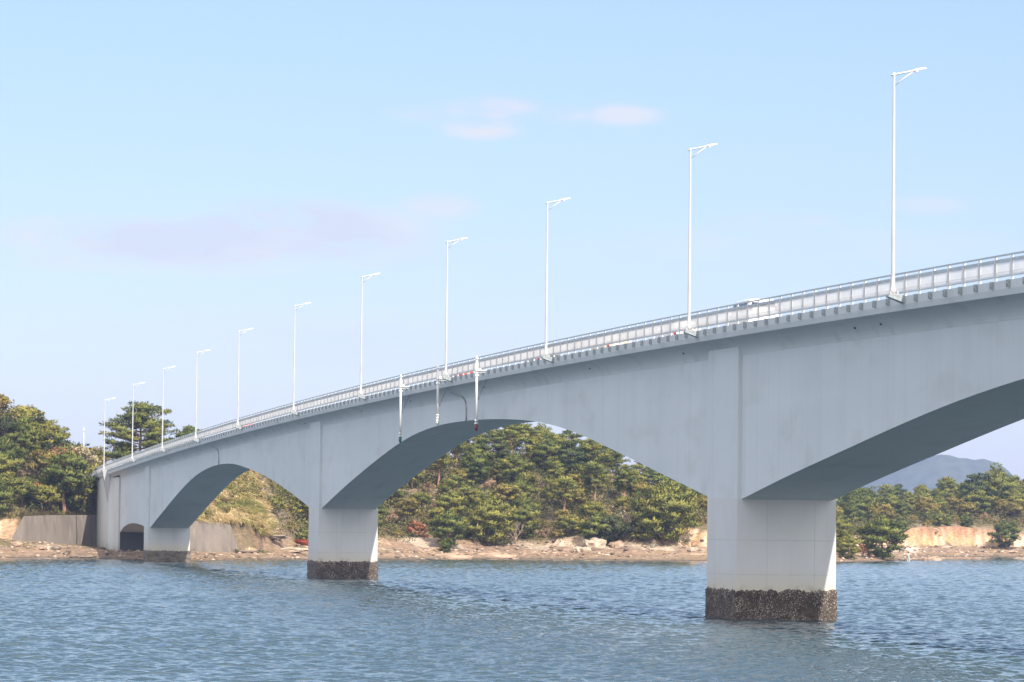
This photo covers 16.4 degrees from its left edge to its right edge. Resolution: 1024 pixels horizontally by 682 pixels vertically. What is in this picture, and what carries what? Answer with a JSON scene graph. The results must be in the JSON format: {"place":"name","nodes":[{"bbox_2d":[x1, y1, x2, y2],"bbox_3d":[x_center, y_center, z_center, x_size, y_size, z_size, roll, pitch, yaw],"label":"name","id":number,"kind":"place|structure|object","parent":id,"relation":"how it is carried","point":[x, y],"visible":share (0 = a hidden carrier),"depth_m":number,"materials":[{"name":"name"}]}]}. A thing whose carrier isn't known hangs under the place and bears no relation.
{"place":"outdoors","nodes":[
{"label":"outdoors","id":0,"kind":"place"},
{"bbox_2d":[0,556,1023,681],"bbox_3d":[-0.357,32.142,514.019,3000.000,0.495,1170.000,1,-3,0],"label":"water","id":1,"kind":"structure","parent":0,"point":[953,619],"depth_m":174.89,"materials":[{"name":"blue liquid"}]},
{"bbox_2d":[0,415,1023,561],"bbox_3d":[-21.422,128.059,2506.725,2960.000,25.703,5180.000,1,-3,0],"label":"ground","id":2,"kind":"structure","parent":0,"point":[967,538],"depth_m":583.29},
{"bbox_2d":[0,474,18,515],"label":"pine tree","id":3,"kind":"object","parent":2,"relation":"on","point":[6,493],"visible":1,"depth_m":516.48,"materials":[{"name":"green plant"}]},
{"bbox_2d":[0,417,19,436],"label":"broadleaf tree","id":4,"kind":"object","parent":2,"relation":"on","point":[7,427],"visible":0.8,"depth_m":544.23,"materials":[{"name":"green plant"}]},
{"bbox_2d":[0,450,23,489],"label":"pine tree","id":5,"kind":"object","parent":2,"relation":"on","point":[5,462],"visible":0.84,"depth_m":526.70,"materials":[{"name":"green plant"}]},
{"bbox_2d":[0,435,30,476],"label":"pine tree","id":6,"kind":"object","parent":2,"relation":"on","point":[5,445],"visible":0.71,"depth_m":532.21,"materials":[{"name":"green plant"}]},
{"bbox_2d":[5,475,38,507],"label":"broadleaf tree","id":7,"kind":"object","parent":2,"relation":"on","point":[22,486],"visible":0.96,"depth_m":520.56,"materials":[{"name":"green plant"}]},
{"bbox_2d":[4,404,47,423],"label":"broadleaf tree","id":8,"kind":"object","parent":2,"relation":"on","point":[30,411],"visible":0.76,"depth_m":557.80,"materials":[{"name":"green plant"}]},
{"bbox_2d":[5,416,51,470],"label":"pine tree","id":9,"kind":"object","parent":2,"relation":"on","point":[24,424],"visible":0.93,"depth_m":537.14,"materials":[{"name":"green plant"}]},
{"bbox_2d":[23,484,62,509],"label":"broadleaf tree","id":10,"kind":"object","parent":2,"relation":"on","point":[53,495],"visible":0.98,"depth_m":523.41,"materials":[{"name":"green plant"}]},
{"bbox_2d":[26,449,59,476],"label":"broadleaf tree","id":11,"kind":"object","parent":2,"relation":"on","point":[39,454],"visible":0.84,"depth_m":534.79,"materials":[{"name":"green plant"}]},
{"bbox_2d":[31,424,70,449],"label":"pine tree","id":12,"kind":"object","parent":2,"relation":"on","point":[56,435],"visible":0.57,"depth_m":548.27,"materials":[{"name":"green plant"}]},
{"bbox_2d":[12,515,96,545],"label":"retaining wall","id":13,"kind":"structure","parent":2,"relation":"on","point":[73,529],"depth_m":523.03,"materials":[{"name":"grey concrete"}]},
{"bbox_2d":[18,509,94,533],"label":"grass","id":14,"kind":"structure","parent":2,"relation":"on","point":[26,513],"depth_m":521.63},
{"bbox_2d":[34,439,96,465],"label":"broadleaf tree","id":15,"kind":"object","parent":2,"relation":"on","point":[48,445],"visible":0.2,"depth_m":544.90,"materials":[{"name":"green plant"}]},
{"bbox_2d":[39,453,99,513],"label":"pine tree","id":16,"kind":"object","parent":2,"relation":"on","point":[54,470],"visible":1,"depth_m":528.17,"materials":[{"name":"green plant"}]},
{"bbox_2d":[40,445,101,509],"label":"pine tree","id":17,"kind":"object","parent":2,"relation":"on","point":[72,497],"visible":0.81,"depth_m":530.21,"materials":[{"name":"green plant"}]},
{"bbox_2d":[70,444,101,478],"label":"broadleaf tree","id":18,"kind":"object","parent":2,"relation":"on","point":[88,452],"visible":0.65,"depth_m":538.00,"materials":[{"name":"beige plant"}]},
{"bbox_2d":[97,401,174,463],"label":"pine tree","id":19,"kind":"object","parent":2,"relation":"on","point":[142,421],"visible":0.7,"depth_m":554.17,"materials":[{"name":"green plant"}]},
{"bbox_2d":[158,424,203,448],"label":"pine tree","id":20,"kind":"object","parent":2,"relation":"on","point":[189,429],"visible":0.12,"depth_m":555.51,"materials":[{"name":"green plant"}]},
{"bbox_2d":[190,521,237,552],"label":"retaining wall","id":21,"kind":"structure","parent":2,"relation":"on","point":[205,537],"depth_m":517.52,"materials":[{"name":"grey concrete"}]},
{"bbox_2d":[194,469,282,553],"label":"grass","id":22,"kind":"structure","parent":2,"relation":"on","point":[261,525],"depth_m":527.63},
{"bbox_2d":[267,495,287,512],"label":"shrub","id":23,"kind":"object","parent":2,"relation":"on","point":[277,499],"visible":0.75,"depth_m":541.78,"materials":[{"name":"green plant"}]},
{"bbox_2d":[290,494,308,523],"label":"pine tree","id":24,"kind":"object","parent":2,"relation":"on","point":[303,506],"visible":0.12,"depth_m":571.01,"materials":[{"name":"green plant"}]},
{"bbox_2d":[385,487,407,506],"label":"pine tree","id":25,"kind":"object","parent":2,"relation":"on","point":[399,492],"visible":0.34,"depth_m":602.81,"materials":[{"name":"green plant"}]},
{"bbox_2d":[394,497,424,525],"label":"broadleaf tree","id":26,"kind":"object","parent":2,"relation":"on","point":[406,506],"visible":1,"depth_m":591.46,"materials":[{"name":"green plant"}]},
{"bbox_2d":[405,520,429,537],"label":"shrub","id":27,"kind":"object","parent":2,"relation":"on","point":[416,526],"visible":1,"depth_m":583.50,"materials":[{"name":"red plant"}]},
{"bbox_2d":[408,491,432,505],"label":"broadleaf tree","id":28,"kind":"object","parent":2,"relation":"on","point":[425,497],"visible":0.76,"depth_m":604.58,"materials":[{"name":"green plant"}]},
{"bbox_2d":[426,506,444,519],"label":"broadleaf tree","id":29,"kind":"object","parent":2,"relation":"on","point":[435,511],"visible":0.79,"depth_m":594.47,"materials":[{"name":"green plant"}]},
{"bbox_2d":[430,453,458,484],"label":"pine tree","id":30,"kind":"object","parent":2,"relation":"on","point":[444,459],"visible":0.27,"depth_m":621.04,"materials":[{"name":"green plant"}]},
{"bbox_2d":[426,509,466,546],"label":"pine tree","id":31,"kind":"object","parent":2,"relation":"on","point":[447,524],"visible":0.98,"depth_m":579.53,"materials":[{"name":"green plant"}]},
{"bbox_2d":[432,486,468,516],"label":"pine tree","id":32,"kind":"object","parent":2,"relation":"on","point":[458,501],"visible":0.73,"depth_m":599.58,"materials":[{"name":"green plant"}]},
{"bbox_2d":[430,553,473,558],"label":"rock ledge","id":33,"kind":"object","parent":2,"relation":"on","point":[456,555],"visible":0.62,"depth_m":562.79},
{"bbox_2d":[438,474,474,513],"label":"pine tree","id":34,"kind":"object","parent":2,"relation":"on","point":[463,486],"visible":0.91,"depth_m":606.23,"materials":[{"name":"green plant"}]},
{"bbox_2d":[464,487,485,508],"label":"broadleaf tree","id":35,"kind":"object","parent":2,"relation":"on","point":[474,494],"visible":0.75,"depth_m":609.33,"materials":[{"name":"green plant"}]},
{"bbox_2d":[455,451,496,483],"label":"pine tree","id":36,"kind":"object","parent":2,"relation":"on","point":[480,462],"visible":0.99,"depth_m":623.71,"materials":[{"name":"green plant"}]},
{"bbox_2d":[459,442,493,463],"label":"pine tree","id":37,"kind":"object","parent":2,"relation":"on","point":[473,446],"visible":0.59,"depth_m":631.00,"materials":[{"name":"green plant"}]},
{"bbox_2d":[462,489,522,545],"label":"pine tree","id":38,"kind":"object","parent":2,"relation":"on","point":[493,524],"visible":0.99,"depth_m":589.81,"materials":[{"name":"green plant"}]},
{"bbox_2d":[469,552,518,558],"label":"rock ledge","id":39,"kind":"object","parent":2,"relation":"on","point":[503,555],"visible":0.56,"depth_m":575.88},
{"bbox_2d":[477,430,514,465],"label":"pine tree","id":40,"kind":"object","parent":2,"relation":"on","point":[499,448],"visible":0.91,"depth_m":633.07,"materials":[{"name":"green plant"}]},
{"bbox_2d":[490,482,514,503],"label":"broadleaf tree","id":41,"kind":"object","parent":2,"relation":"on","point":[502,490],"visible":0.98,"depth_m":611.39,"materials":[{"name":"green plant"}]},
{"bbox_2d":[0,393,1023,552],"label":"undergrowth","id":42,"kind":"object","parent":2,"relation":"on","point":[701,512],"visible":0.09,"depth_m":604.61,"materials":[{"name":"plant"}]},
{"bbox_2d":[0,525,1023,561],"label":"rubble","id":43,"kind":"object","parent":2,"relation":"on","point":[66,552],"visible":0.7,"depth_m":572.09,"materials":[{"name":"stone"}]},
{"bbox_2d":[492,449,534,484],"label":"pine tree","id":44,"kind":"object","parent":2,"relation":"on","point":[513,459],"visible":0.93,"depth_m":623.88,"materials":[{"name":"green plant"}]},
{"bbox_2d":[497,425,529,466],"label":"pine tree","id":45,"kind":"object","parent":2,"relation":"on","point":[517,437],"visible":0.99,"depth_m":635.38,"materials":[{"name":"green plant"}]},
{"bbox_2d":[506,477,539,504],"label":"pine tree","id":46,"kind":"object","parent":2,"relation":"on","point":[520,486],"visible":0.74,"depth_m":612.56,"materials":[{"name":"green plant"}]},
{"bbox_2d":[507,495,540,524],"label":"pine tree","id":47,"kind":"object","parent":2,"relation":"on","point":[528,502],"visible":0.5,"depth_m":602.61,"materials":[{"name":"green plant"}]},
{"bbox_2d":[509,500,541,537],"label":"pine tree","id":48,"kind":"object","parent":2,"relation":"on","point":[527,515],"visible":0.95,"depth_m":596.34,"materials":[{"name":"green plant"}]},
{"bbox_2d":[513,423,543,461],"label":"pine tree","id":49,"kind":"object","parent":2,"relation":"on","point":[534,431],"visible":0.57,"depth_m":647.42,"materials":[{"name":"green plant"}]},
{"bbox_2d":[520,436,548,461],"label":"pine tree","id":50,"kind":"object","parent":2,"relation":"on","point":[528,447],"visible":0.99,"depth_m":634.12,"materials":[{"name":"green plant"}]},
{"bbox_2d":[521,423,568,454],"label":"pine tree","id":51,"kind":"object","parent":2,"relation":"on","point":[546,431],"visible":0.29,"depth_m":652.95,"materials":[{"name":"green plant"}]},
{"bbox_2d":[530,435,567,474],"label":"pine tree","id":52,"kind":"object","parent":2,"relation":"on","point":[548,447],"visible":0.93,"depth_m":631.76,"materials":[{"name":"green plant"}]},
{"bbox_2d":[89,278,1023,619],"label":"bridge","id":53,"kind":"structure","parent":2,"relation":"on","point":[771,440],"depth_m":193.81,"materials":[{"name":"paint"}]},
{"bbox_2d":[193,350,206,442],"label":"street lamp","id":54,"kind":"object","parent":53,"relation":"on","point":[196,439],"visible":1,"depth_m":411.41,"materials":[{"name":"metal"}]},
{"bbox_2d":[235,328,252,429],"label":"street lamp","id":55,"kind":"object","parent":53,"relation":"on","point":[237,424],"visible":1,"depth_m":376.58,"materials":[{"name":"metal"}]},
{"bbox_2d":[290,302,310,415],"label":"street lamp","id":56,"kind":"object","parent":53,"relation":"on","point":[293,410],"visible":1,"depth_m":338.53,"materials":[{"name":"metal"}]},
{"bbox_2d":[357,273,379,399],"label":"street lamp","id":57,"kind":"object","parent":53,"relation":"on","point":[360,395],"visible":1,"depth_m":301.82,"materials":[{"name":"metal"}]},
{"bbox_2d":[398,375,409,442],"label":"navigation light","id":58,"kind":"object","parent":53,"relation":"hanging from","point":[401,386],"visible":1,"depth_m":281.44,"materials":[{"name":"white paint"}]},
{"bbox_2d":[436,365,447,424],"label":"navigation light","id":59,"kind":"object","parent":53,"relation":"hanging from","point":[438,378],"visible":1,"depth_m":266.42,"materials":[{"name":"white paint"}]},
{"bbox_2d":[442,237,467,381],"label":"street lamp","id":60,"kind":"object","parent":53,"relation":"on","point":[446,376],"visible":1,"depth_m":265.30,"materials":[{"name":"metal"}]},
{"bbox_2d":[474,356,486,430],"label":"navigation light","id":61,"kind":"object","parent":53,"relation":"hanging from","point":[478,370],"visible":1,"depth_m":252.31,"materials":[{"name":"white paint"}]},
{"bbox_2d":[541,198,569,362],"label":"street lamp","id":62,"kind":"object","parent":53,"relation":"on","point":[545,356],"visible":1,"depth_m":232.24,"materials":[{"name":"metal"}]},
{"bbox_2d":[89,251,1023,476],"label":"railing","id":63,"kind":"object","parent":53,"relation":"on","point":[979,271],"visible":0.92,"depth_m":206.60,"materials":[{"name":"metal"}]},
{"bbox_2d":[683,143,716,337],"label":"street lamp","id":64,"kind":"object","parent":53,"relation":"on","point":[689,330],"visible":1,"depth_m":197.13,"materials":[{"name":"metal"}]},
{"bbox_2d":[886,67,925,303],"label":"street lamp","id":65,"kind":"object","parent":53,"relation":"on","point":[894,296],"visible":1,"depth_m":162.20,"materials":[{"name":"metal"}]},
{"bbox_2d":[544,460,568,481],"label":"pine tree","id":66,"kind":"object","parent":2,"relation":"on","point":[556,464],"visible":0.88,"depth_m":622.12,"materials":[{"name":"green plant"}]},
{"bbox_2d":[540,475,584,509],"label":"pine tree","id":67,"kind":"object","parent":2,"relation":"on","point":[562,482],"visible":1,"depth_m":603.59,"materials":[{"name":"green plant"}]},
{"bbox_2d":[553,514,579,536],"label":"broadleaf tree","id":68,"kind":"object","parent":2,"relation":"on","point":[570,519],"visible":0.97,"depth_m":595.30,"materials":[{"name":"green plant"}]},
{"bbox_2d":[553,440,590,474],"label":"pine tree","id":69,"kind":"object","parent":2,"relation":"on","point":[568,450],"visible":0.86,"depth_m":630.73,"materials":[{"name":"green plant"}]},
{"bbox_2d":[560,430,584,458],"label":"pine tree","id":70,"kind":"object","parent":2,"relation":"on","point":[572,436],"visible":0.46,"depth_m":661.10,"materials":[{"name":"green plant"}]},
{"bbox_2d":[563,485,586,510],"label":"broadleaf tree","id":71,"kind":"object","parent":2,"relation":"on","point":[579,494],"visible":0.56,"depth_m":609.40,"materials":[{"name":"green plant"}]},
{"bbox_2d":[577,500,606,517],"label":"broadleaf tree","id":72,"kind":"object","parent":2,"relation":"on","point":[596,507],"visible":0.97,"depth_m":598.38,"materials":[{"name":"green plant"}]},
{"bbox_2d":[571,460,613,499],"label":"pine tree","id":73,"kind":"object","parent":2,"relation":"on","point":[589,468],"visible":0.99,"depth_m":610.43,"materials":[{"name":"green plant"}]},
{"bbox_2d":[579,469,607,492],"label":"pine tree","id":74,"kind":"object","parent":2,"relation":"on","point":[601,485],"visible":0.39,"depth_m":620.99,"materials":[{"name":"green plant"}]},
{"bbox_2d":[577,438,612,463],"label":"pine tree","id":75,"kind":"object","parent":2,"relation":"on","point":[592,447],"visible":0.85,"depth_m":632.93,"materials":[{"name":"green plant"}]},
{"bbox_2d":[583,537,606,547],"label":"boulder","id":76,"kind":"object","parent":2,"relation":"on","point":[594,542],"visible":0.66,"depth_m":586.31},
{"bbox_2d":[577,513,616,540],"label":"pine tree","id":77,"kind":"object","parent":2,"relation":"on","point":[592,522],"visible":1,"depth_m":588.37,"materials":[{"name":"green plant"}]},
{"bbox_2d":[594,446,630,481],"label":"pine tree","id":78,"kind":"object","parent":2,"relation":"on","point":[616,457],"visible":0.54,"depth_m":652.65,"materials":[{"name":"green plant"}]},
{"bbox_2d":[594,514,634,541],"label":"broadleaf tree","id":79,"kind":"object","parent":2,"relation":"on","point":[617,524],"visible":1,"depth_m":587.74,"materials":[{"name":"green plant"}]},
{"bbox_2d":[609,464,641,497],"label":"pine tree","id":80,"kind":"object","parent":2,"relation":"on","point":[622,472],"visible":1,"depth_m":618.19,"materials":[{"name":"green plant"}]},
{"bbox_2d":[628,481,650,498],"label":"broadleaf tree","id":81,"kind":"object","parent":2,"relation":"on","point":[638,486],"visible":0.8,"depth_m":617.81,"materials":[{"name":"green plant"}]},
{"bbox_2d":[640,467,666,486],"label":"pine tree","id":82,"kind":"object","parent":2,"relation":"on","point":[650,473],"visible":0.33,"depth_m":705.12,"materials":[{"name":"green plant"}]},
{"bbox_2d":[627,474,704,545],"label":"pine tree","id":83,"kind":"object","parent":2,"relation":"on","point":[670,497],"visible":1,"depth_m":587.77,"materials":[{"name":"green plant"}]},
{"bbox_2d":[836,509,853,543],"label":"pine tree","id":84,"kind":"object","parent":2,"relation":"on","point":[840,525],"visible":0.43,"depth_m":625.12,"materials":[{"name":"green plant"}]},
{"bbox_2d":[836,531,863,559],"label":"pine tree","id":85,"kind":"object","parent":2,"relation":"on","point":[846,541],"visible":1,"depth_m":593.33,"materials":[{"name":"green plant"}]},
{"bbox_2d":[841,504,866,523],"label":"pine tree","id":86,"kind":"object","parent":2,"relation":"on","point":[851,510],"visible":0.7,"depth_m":770.29,"materials":[{"name":"green plant"}]},
{"bbox_2d":[837,489,878,523],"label":"pine tree","id":87,"kind":"object","parent":2,"relation":"on","point":[858,500],"visible":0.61,"depth_m":783.92,"materials":[{"name":"green plant"}]},
{"bbox_2d":[866,485,885,515],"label":"pine tree","id":88,"kind":"object","parent":2,"relation":"on","point":[878,497],"visible":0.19,"depth_m":824.71,"materials":[{"name":"green plant"}]},
{"bbox_2d":[853,515,908,559],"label":"pine tree","id":89,"kind":"object","parent":2,"relation":"on","point":[882,532],"visible":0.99,"depth_m":610.09,"materials":[{"name":"green plant"}]},
{"bbox_2d":[877,484,899,503],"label":"pine tree","id":90,"kind":"object","parent":2,"relation":"on","point":[885,490],"visible":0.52,"depth_m":849.48,"materials":[{"name":"green plant"}]},
{"bbox_2d":[892,500,914,517],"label":"pine tree","id":91,"kind":"object","parent":2,"relation":"on","point":[902,504],"visible":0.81,"depth_m":815.26,"materials":[{"name":"green plant"}]},
{"bbox_2d":[898,491,917,509],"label":"pine tree","id":92,"kind":"object","parent":2,"relation":"on","point":[907,496],"visible":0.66,"depth_m":825.46,"materials":[{"name":"green plant"}]},
{"bbox_2d":[915,496,933,511],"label":"broadleaf tree","id":93,"kind":"object","parent":2,"relation":"on","point":[920,502],"visible":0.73,"depth_m":818.25,"materials":[{"name":"green plant"}]},
{"bbox_2d":[932,508,946,526],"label":"pine tree","id":94,"kind":"object","parent":2,"relation":"on","point":[939,520],"visible":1,"depth_m":789.60,"materials":[{"name":"green plant"}]},
{"bbox_2d":[931,493,949,514],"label":"pine tree","id":95,"kind":"object","parent":2,"relation":"on","point":[939,501],"visible":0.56,"depth_m":819.38,"materials":[{"name":"green plant"}]},
{"bbox_2d":[934,476,961,512],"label":"pine tree","id":96,"kind":"object","parent":2,"relation":"on","point":[943,486],"visible":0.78,"depth_m":843.25,"materials":[{"name":"green plant"}]},
{"bbox_2d":[957,501,979,515],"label":"broadleaf tree","id":97,"kind":"object","parent":2,"relation":"on","point":[969,507],"visible":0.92,"depth_m":809.47,"materials":[{"name":"green plant"}]},
{"bbox_2d":[957,472,996,506],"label":"pine tree","id":98,"kind":"object","parent":2,"relation":"on","point":[967,486],"visible":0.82,"depth_m":826.54,"materials":[{"name":"green plant"}]},
{"bbox_2d":[960,488,994,515],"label":"pine tree","id":99,"kind":"object","parent":2,"relation":"on","point":[978,493],"visible":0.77,"depth_m":820.13,"materials":[{"name":"green plant"}]},
{"bbox_2d":[969,462,1021,514],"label":"pine tree","id":100,"kind":"object","parent":2,"relation":"on","point":[998,478],"visible":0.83,"depth_m":829.29,"materials":[{"name":"green plant"}]},
{"bbox_2d":[987,520,1021,548],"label":"pine tree","id":101,"kind":"object","parent":2,"relation":"on","point":[1006,529],"visible":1,"depth_m":794.77,"materials":[{"name":"green plant"}]},
{"bbox_2d":[1000,488,1023,516],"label":"pine tree","id":102,"kind":"object","parent":2,"relation":"on","point":[1014,496],"visible":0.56,"depth_m":826.12,"materials":[{"name":"green plant"}]},
{"bbox_2d":[1002,501,1023,519],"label":"broadleaf tree","id":103,"kind":"object","parent":2,"relation":"on","point":[1013,508],"visible":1,"depth_m":816.27,"materials":[{"name":"green plant"}]},
{"bbox_2d":[0,0,1023,482],"label":"sky","id":104,"kind":"structure","parent":0,"point":[178,177],"materials":[{"name":"blue"}]},
{"bbox_2d":[841,455,1016,501],"bbox_3d":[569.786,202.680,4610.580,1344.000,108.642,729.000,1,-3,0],"label":"hill","id":105,"kind":"structure","parent":0,"point":[929,472],"depth_m":4513.96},
{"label":"road","id":106,"kind":"structure","parent":0,"visible":0},
{"bbox_2d":[725,299,778,325],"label":"minivan","id":107,"kind":"object","parent":106,"relation":"on","point":[754,319],"visible":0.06,"depth_m":193.44,"materials":[{"name":"white paint"}]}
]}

